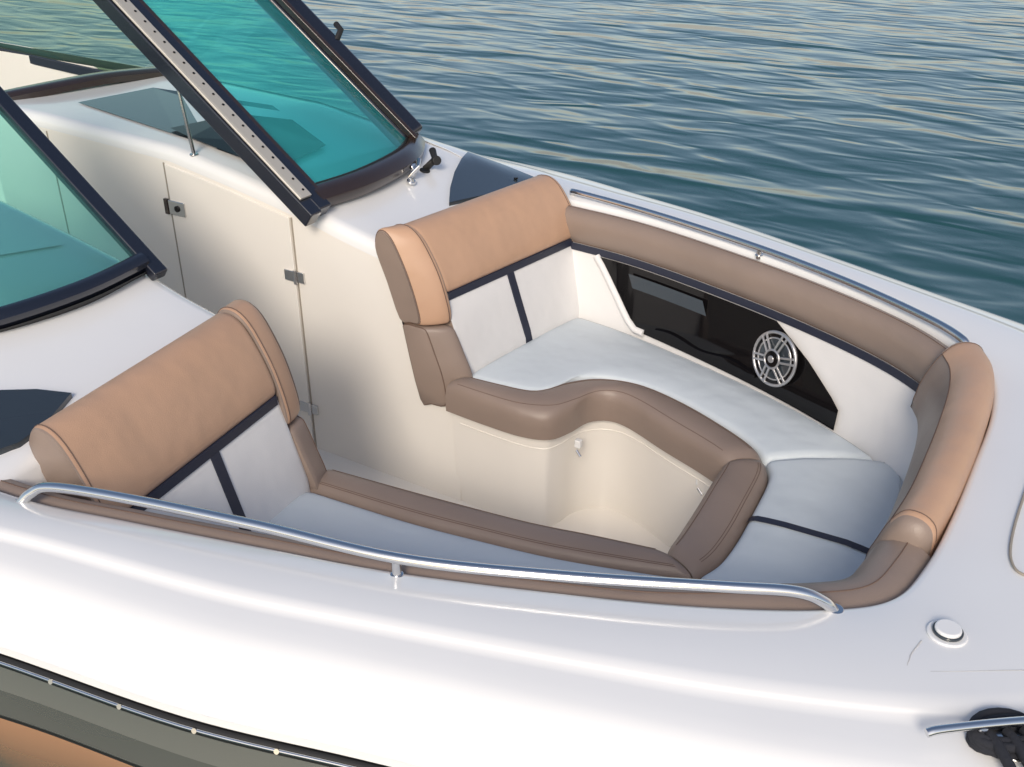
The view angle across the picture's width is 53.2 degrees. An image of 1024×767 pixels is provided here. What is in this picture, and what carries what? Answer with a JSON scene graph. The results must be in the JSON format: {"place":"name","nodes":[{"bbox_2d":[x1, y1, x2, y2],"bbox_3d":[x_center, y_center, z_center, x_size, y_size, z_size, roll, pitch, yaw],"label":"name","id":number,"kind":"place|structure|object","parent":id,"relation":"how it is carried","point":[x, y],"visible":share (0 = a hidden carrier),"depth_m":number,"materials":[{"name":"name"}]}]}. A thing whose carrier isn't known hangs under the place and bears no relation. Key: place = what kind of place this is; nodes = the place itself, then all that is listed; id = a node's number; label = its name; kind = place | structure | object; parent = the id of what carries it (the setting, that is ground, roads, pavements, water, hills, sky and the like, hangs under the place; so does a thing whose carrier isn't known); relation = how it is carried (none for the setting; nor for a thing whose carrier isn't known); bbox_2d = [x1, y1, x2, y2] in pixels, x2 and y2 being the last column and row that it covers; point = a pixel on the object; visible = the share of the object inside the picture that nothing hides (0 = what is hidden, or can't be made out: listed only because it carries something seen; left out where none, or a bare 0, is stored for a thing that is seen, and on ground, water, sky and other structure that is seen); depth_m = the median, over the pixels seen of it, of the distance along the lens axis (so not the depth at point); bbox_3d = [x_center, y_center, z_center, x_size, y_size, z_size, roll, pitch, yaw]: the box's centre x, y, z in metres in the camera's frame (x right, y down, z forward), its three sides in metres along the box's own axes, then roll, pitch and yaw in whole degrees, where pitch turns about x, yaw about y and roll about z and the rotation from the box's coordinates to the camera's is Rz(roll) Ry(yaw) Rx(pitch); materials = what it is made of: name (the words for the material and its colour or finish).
{"place":"outdoors","nodes":[
{"label":"outdoors","id":0,"kind":"place"},
{"bbox_2d":[0,0,1023,323],"bbox_3d":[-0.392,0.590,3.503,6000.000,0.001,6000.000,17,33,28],"label":"water","id":1,"kind":"structure","parent":0,"point":[882,136],"depth_m":9.51,"materials":[{"name":"teal liquid"}]},
{"bbox_2d":[0,42,1023,766],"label":"bowrider boat","id":2,"kind":"object","parent":1,"relation":"on","point":[126,644],"visible":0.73,"depth_m":1.92,"materials":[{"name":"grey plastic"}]},
{"bbox_2d":[46,131,69,233],"bbox_3d":[-1.850,-0.556,4.306,0.005,1.020,0.004,17,33,28],"label":"door seam","id":3,"kind":"object","parent":2,"relation":"attached to","point":[60,196],"depth_m":4.20,"materials":[{"name":"beige"}]},
{"bbox_2d":[0,86,166,331],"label":"boat windshield","id":4,"kind":"object","parent":2,"relation":"on","point":[142,260],"visible":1,"depth_m":2.94,"materials":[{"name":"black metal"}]},
{"bbox_2d":[163,198,169,213],"bbox_3d":[-1.296,-0.667,3.842,0.020,0.060,0.012,17,33,28],"label":"latch edge","id":5,"kind":"object","parent":2,"relation":"attached to","point":[166,205],"visible":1,"depth_m":3.83,"materials":[{"name":"brown metal"}]},
{"bbox_2d":[162,162,185,296],"bbox_3d":[-1.284,-0.360,4.014,0.006,1.036,0.003,17,33,28],"label":"door gap","id":6,"kind":"object","parent":2,"relation":"in","point":[174,230],"depth_m":3.90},
{"bbox_2d":[168,200,186,217],"bbox_3d":[-1.251,-0.654,3.818,0.085,0.055,0.008,17,33,28],"label":"latch plate","id":7,"kind":"object","parent":2,"relation":"attached to","point":[172,204],"visible":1,"depth_m":3.81,"materials":[{"name":"silver metal"}]},
{"bbox_2d":[29,299,326,531],"bbox_3d":[-0.809,0.222,2.629,0.404,0.624,0.738,17,33,28],"label":"seat backrest","id":8,"kind":"object","parent":2,"relation":"on","point":[204,414],"visible":0.82,"depth_m":2.55,"materials":[{"name":"brown leather"}]},
{"bbox_2d":[0,0,440,225],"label":"boat windshield","id":9,"kind":"object","parent":2,"relation":"on","point":[236,126],"visible":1,"depth_m":3.51,"materials":[{"name":"black metal"}]},
{"bbox_2d":[164,164,313,439],"bbox_3d":[-1.024,-0.289,3.867,0.600,1.014,0.008,17,33,28],"label":"door leaf","id":10,"kind":"object","parent":2,"relation":"on","point":[232,246],"visible":0.65,"depth_m":3.76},
{"bbox_2d":[284,269,293,281],"bbox_3d":[-0.792,-0.385,3.640,0.045,0.040,0.007,17,33,28],"label":"hinge leaf","id":11,"kind":"object","parent":2,"relation":"attached to","point":[288,274],"visible":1,"depth_m":3.64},
{"bbox_2d":[293,270,297,284],"bbox_3d":[-0.769,-0.378,3.626,0.014,0.052,0.013,17,33,28],"label":"hinge pin","id":12,"kind":"object","parent":2,"relation":"attached to","point":[295,277],"visible":1,"depth_m":3.62,"materials":[{"name":"silver metal"}]},
{"bbox_2d":[297,272,304,283],"bbox_3d":[-0.747,-0.374,3.620,0.030,0.040,0.009,17,33,28],"label":"hinge leaf","id":13,"kind":"object","parent":2,"relation":"attached to","point":[301,277],"visible":1,"depth_m":3.62,"materials":[{"name":"silver metal"}]},
{"bbox_2d":[290,217,316,446],"bbox_3d":[-0.763,-0.161,3.754,0.006,0.938,0.003,17,33,28],"label":"door gap","id":14,"kind":"object","parent":2,"relation":"in","point":[303,329],"depth_m":3.73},
{"bbox_2d":[299,401,307,411],"bbox_3d":[-0.792,0.088,3.900,0.045,0.040,0.007,17,33,28],"label":"hinge leaf","id":15,"kind":"object","parent":2,"relation":"attached to","point":[303,406],"visible":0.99,"depth_m":3.90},
{"bbox_2d":[307,402,311,415],"bbox_3d":[-0.769,0.096,3.885,0.014,0.052,0.013,17,33,28],"label":"hinge pin","id":16,"kind":"object","parent":2,"relation":"attached to","point":[309,409],"visible":1,"depth_m":3.88,"materials":[{"name":"silver metal"}]},
{"bbox_2d":[311,404,318,414],"bbox_3d":[-0.747,0.099,3.880,0.030,0.040,0.009,17,33,28],"label":"hinge leaf","id":17,"kind":"object","parent":2,"relation":"attached to","point":[315,409],"visible":1,"depth_m":3.87,"materials":[{"name":"silver metal"}]},
{"bbox_2d":[0,205,947,610],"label":"coaming bolster","id":18,"kind":"object","parent":2,"relation":"on","point":[886,571],"visible":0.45,"depth_m":2.92,"materials":[{"name":"brown leather"}]},
{"bbox_2d":[16,482,843,613],"bbox_3d":[-0.231,0.323,1.950,1.677,0.078,0.102,6,29,10],"label":"grab rail","id":19,"kind":"object","parent":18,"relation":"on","point":[396,560],"visible":0.98,"depth_m":1.88,"materials":[{"name":"silver metal"}]},
{"bbox_2d":[570,188,969,341],"bbox_3d":[0.761,-0.426,3.336,0.119,0.048,1.664,-20,35,-33],"label":"grab rail","id":20,"kind":"object","parent":18,"relation":"on","point":[956,334],"visible":0.86,"depth_m":3.26,"materials":[{"name":"silver metal"}]},
{"bbox_2d":[375,174,578,406],"bbox_3d":[-0.065,-0.348,3.671,0.413,0.624,0.808,17,33,28],"label":"seat backrest","id":21,"kind":"object","parent":2,"relation":"on","point":[475,285],"visible":0.89,"depth_m":3.51,"materials":[{"name":"brown leather"}]},
{"bbox_2d":[258,318,902,582],"bbox_3d":[0.239,0.352,2.859,1.488,0.118,2.040,17,33,28],"label":"bow lounge seat","id":22,"kind":"object","parent":2,"relation":"on","point":[792,496],"visible":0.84,"depth_m":2.87,"materials":[{"name":"white leather"}]},
{"bbox_2d":[452,413,712,547],"bbox_3d":[0.122,0.463,3.176,1.047,0.398,0.917,17,33,28],"label":"seat base","id":23,"kind":"object","parent":2,"relation":"on","point":[656,491],"visible":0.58,"depth_m":3.46,"materials":[{"name":"beige plastic"}]},
{"bbox_2d":[593,254,837,430],"bbox_3d":[0.670,-0.178,3.483,0.077,0.246,1.099,-22,35,-34],"label":"glove box panel","id":24,"kind":"object","parent":2,"relation":"attached to","point":[719,333],"visible":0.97,"depth_m":3.50,"materials":[{"name":"black plastic"}]},
{"bbox_2d":[629,274,705,315],"bbox_3d":[0.557,-0.272,3.609,0.015,0.140,0.380,-25,37,-37],"label":"panel door","id":25,"kind":"structure","parent":24,"relation":"in","point":[686,301],"depth_m":3.59,"materials":[{"name":"grey plastic"}]},
{"bbox_2d":[752,330,798,386],"bbox_3d":[0.847,-0.081,3.291,0.050,0.182,0.185,-18,34,-30],"label":"marine speaker","id":26,"kind":"object","parent":24,"relation":"attached to","point":[775,359],"visible":1,"depth_m":3.27},
{"bbox_2d":[864,342,994,559],"bbox_3d":[1.009,0.171,2.413,0.194,0.224,0.935,13,31,23],"label":"bow headrest bolster","id":27,"kind":"object","parent":2,"relation":"on","point":[952,403],"visible":0.89,"depth_m":2.31,"materials":[{"name":"beige leather"}]},
{"bbox_2d":[926,619,967,647],"bbox_3d":[0.753,0.427,1.766,0.068,0.018,0.068,17,33,28],"label":"deck filler cap","id":28,"kind":"object","parent":2,"relation":"on","point":[948,633],"visible":1,"depth_m":1.75,"materials":[{"name":"grey plastic"}]},
{"bbox_2d":[924,716,1023,762],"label":"grab rail","id":29,"kind":"object","parent":2,"relation":"attached to","point":[983,726],"visible":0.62,"depth_m":1.55,"materials":[{"name":"silver metal"}]},
{"bbox_2d":[966,707,1023,766],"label":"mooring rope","id":30,"kind":"object","parent":2,"relation":"attached to","point":[1006,748],"visible":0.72,"depth_m":1.55,"materials":[{"name":"grey"}]}
]}

